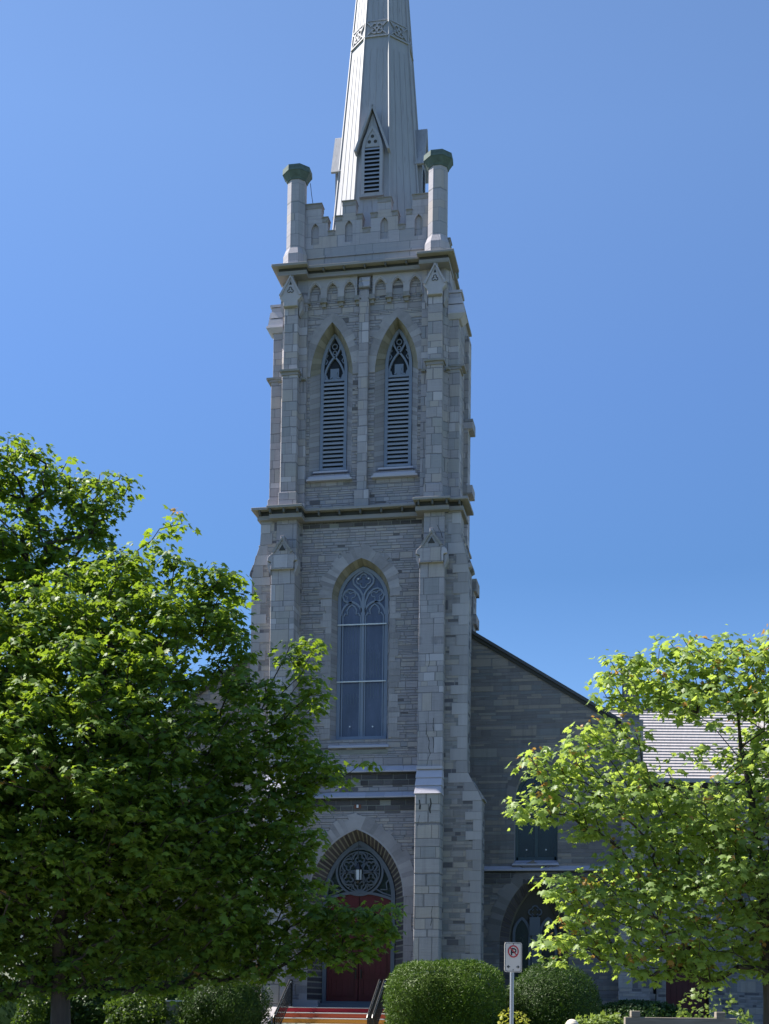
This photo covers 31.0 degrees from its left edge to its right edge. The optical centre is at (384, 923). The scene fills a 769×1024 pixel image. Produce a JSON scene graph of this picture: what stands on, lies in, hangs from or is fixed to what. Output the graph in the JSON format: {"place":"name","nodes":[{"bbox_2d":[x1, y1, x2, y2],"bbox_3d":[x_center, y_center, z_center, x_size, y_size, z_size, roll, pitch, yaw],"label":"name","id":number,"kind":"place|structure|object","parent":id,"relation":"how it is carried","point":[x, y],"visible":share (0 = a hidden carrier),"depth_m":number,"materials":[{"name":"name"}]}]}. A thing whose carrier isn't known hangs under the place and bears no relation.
{"place":"outdoors","nodes":[
{"label":"outdoors","id":0,"kind":"place"},
{"bbox_2d":[0,0,768,835],"label":"sky","id":1,"kind":"structure","parent":0,"point":[608,177],"materials":[{"name":"blue"}]},
{"label":"road","id":2,"kind":"structure","parent":0,"visible":0},
{"bbox_2d":[566,1019,577,1023],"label":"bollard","id":3,"kind":"object","parent":2,"relation":"on","point":[571,1021],"visible":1,"depth_m":13.95,"materials":[{"name":"white"}]},
{"bbox_2d":[624,1011,736,1023],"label":"low wall","id":4,"kind":"structure","parent":2,"relation":"on","point":[636,1018],"depth_m":13.95,"materials":[{"name":"grey stone"}]},
{"bbox_3d":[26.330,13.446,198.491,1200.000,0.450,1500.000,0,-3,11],"label":"ground","id":5,"kind":"structure","parent":0,"visible":0},
{"bbox_2d":[10,976,50,1023],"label":"shrub","id":6,"kind":"object","parent":5,"relation":"on","point":[38,1011],"visible":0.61,"depth_m":43.08,"materials":[{"name":"green plant"}]},
{"bbox_2d":[14,856,102,955],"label":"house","id":7,"kind":"structure","parent":5,"relation":"on","point":[79,936],"depth_m":72.39,"materials":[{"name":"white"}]},
{"bbox_2d":[0,432,166,820],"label":"maple tree","id":8,"kind":"object","parent":5,"relation":"on","point":[12,547],"visible":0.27,"depth_m":32.88,"materials":[{"name":"green plant"}]},
{"bbox_2d":[70,970,149,1023],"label":"shrub","id":9,"kind":"object","parent":5,"relation":"on","point":[84,1009],"visible":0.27,"depth_m":44.13,"materials":[{"name":"green plant"}]},
{"bbox_2d":[0,944,269,1023],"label":"hedge","id":10,"kind":"object","parent":5,"relation":"on","point":[8,1011],"depth_m":50.14,"materials":[{"name":"green plant"}]},
{"bbox_2d":[102,992,183,1023],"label":"shrub","id":11,"kind":"object","parent":5,"relation":"on","point":[138,1013],"visible":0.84,"depth_m":42.96,"materials":[{"name":"green plant"}]},
{"bbox_2d":[134,980,184,1023],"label":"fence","id":12,"kind":"object","parent":5,"relation":"on","point":[172,1008],"visible":0.14,"depth_m":45.60,"materials":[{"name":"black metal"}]},
{"bbox_2d":[0,504,407,1023],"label":"maple tree","id":13,"kind":"object","parent":5,"relation":"on","point":[127,821],"visible":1,"depth_m":29.64,"materials":[{"name":"green plant"}]},
{"bbox_2d":[173,969,273,1023],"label":"shrub","id":14,"kind":"object","parent":5,"relation":"on","point":[240,1003],"visible":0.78,"depth_m":44.94,"materials":[{"name":"green plant"}]},
{"bbox_2d":[261,1006,386,1023],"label":"steps","id":15,"kind":"structure","parent":5,"relation":"on","point":[321,1015],"depth_m":49.88,"materials":[{"name":"concrete"}]},
{"bbox_2d":[273,979,292,1023],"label":"handrail","id":16,"kind":"object","parent":15,"relation":"on","point":[278,1011],"visible":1,"depth_m":49.34,"materials":[{"name":"black metal"}]},
{"bbox_2d":[366,979,386,1023],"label":"handrail","id":17,"kind":"object","parent":15,"relation":"on","point":[374,1013],"visible":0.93,"depth_m":48.63,"materials":[{"name":"black metal"}]},
{"bbox_2d":[101,0,665,1022],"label":"church","id":18,"kind":"structure","parent":5,"relation":"on","point":[443,714],"depth_m":52.55,"materials":[{"name":"stone"}]},
{"bbox_2d":[185,767,236,860],"bbox_3d":[-6.925,-4.386,55.368,2.337,4.064,0.427,0,-3,11],"label":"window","id":19,"kind":"structure","parent":18,"relation":"in","point":[200,767],"depth_m":55.39,"materials":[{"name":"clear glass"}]},
{"bbox_2d":[306,313,358,482],"bbox_3d":[-2.027,-20.093,53.192,2.431,6.613,0.820,0,-3,11],"label":"louvred window","id":20,"kind":"structure","parent":18,"relation":"in","point":[333,353],"depth_m":53.34,"materials":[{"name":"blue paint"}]},
{"bbox_2d":[295,813,413,1007],"bbox_3d":[-1.013,-0.243,51.807,4.680,7.768,0.830,0,-3,11],"label":"doorway","id":21,"kind":"structure","parent":18,"relation":"in","point":[388,871],"depth_m":51.92,"materials":[{"name":"grey stone"}]},
{"bbox_2d":[354,841,362,882],"bbox_3d":[-0.972,-2.299,51.788,0.322,1.570,0.282,0,-3,11],"label":"lantern","id":22,"kind":"object","parent":18,"relation":"hanging from","point":[358,869],"visible":1,"depth_m":51.69,"materials":[{"name":"white glass"}]},
{"bbox_2d":[318,543,401,748],"bbox_3d":[-0.904,-10.462,52.400,3.206,7.801,0.680,0,-3,11],"label":"window","id":23,"kind":"structure","parent":18,"relation":"in","point":[359,633],"depth_m":52.54,"materials":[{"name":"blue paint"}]},
{"bbox_2d":[369,307,421,478],"bbox_3d":[0.492,-20.095,52.722,2.379,6.626,0.820,0,-3,11],"label":"louvred window","id":24,"kind":"structure","parent":18,"relation":"in","point":[395,350],"depth_m":52.88,"materials":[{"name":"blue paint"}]},
{"bbox_2d":[506,757,567,865],"bbox_3d":[5.807,-4.299,52.913,2.337,4.194,0.570,0,-3,11],"label":"window","id":25,"kind":"structure","parent":18,"relation":"in","point":[540,845],"depth_m":53.03,"materials":[{"name":"grey glass"}]},
{"bbox_2d":[381,957,507,1023],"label":"hedge","id":26,"kind":"object","parent":5,"relation":"on","point":[457,993],"visible":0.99,"depth_m":42.50,"materials":[{"name":"green plant"}]},
{"bbox_2d":[497,1008,530,1023],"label":"shrub","id":27,"kind":"object","parent":5,"relation":"on","point":[515,1016],"visible":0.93,"depth_m":32.79,"materials":[{"name":"yellow plant"}]},
{"bbox_2d":[504,960,603,1023],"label":"hedge","id":28,"kind":"object","parent":5,"relation":"on","point":[555,996],"visible":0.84,"depth_m":44.06,"materials":[{"name":"green plant"}]},
{"bbox_2d":[564,1010,627,1023],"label":"shrub","id":29,"kind":"object","parent":5,"relation":"on","point":[601,1018],"visible":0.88,"depth_m":27.33,"materials":[{"name":"green plant"}]},
{"bbox_2d":[501,624,768,1023],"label":"maple tree","id":30,"kind":"object","parent":5,"relation":"on","point":[750,875],"visible":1,"depth_m":24.95,"materials":[{"name":"green plant"}]},
{"bbox_2d":[598,999,692,1023],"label":"shrub","id":31,"kind":"object","parent":5,"relation":"on","point":[646,1008],"visible":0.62,"depth_m":47.78,"materials":[{"name":"green plant"}]},
{"bbox_2d":[603,707,768,1023],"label":"church hall","id":32,"kind":"structure","parent":5,"relation":"on","point":[670,738],"depth_m":59.02,"materials":[{"name":"stone"}]},
{"bbox_2d":[666,946,707,1017],"bbox_3d":[12.666,2.950,59.003,2.100,4.200,0.075,1,-3,2],"label":"door","id":33,"kind":"structure","parent":32,"relation":"in","point":[675,992],"depth_m":58.97,"materials":[{"name":"red paint"}]},
{"bbox_2d":[676,986,753,1023],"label":"shrub","id":34,"kind":"object","parent":5,"relation":"on","point":[744,1018],"visible":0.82,"depth_m":29.64,"materials":[{"name":"green plant"}]},
{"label":"pavement","id":35,"kind":"structure","parent":0,"visible":0},
{"bbox_2d":[504,942,521,1023],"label":"parking sign","id":36,"kind":"object","parent":35,"relation":"on","point":[512,957],"visible":1,"depth_m":20.94,"materials":[{"name":"white metal"}]}
]}

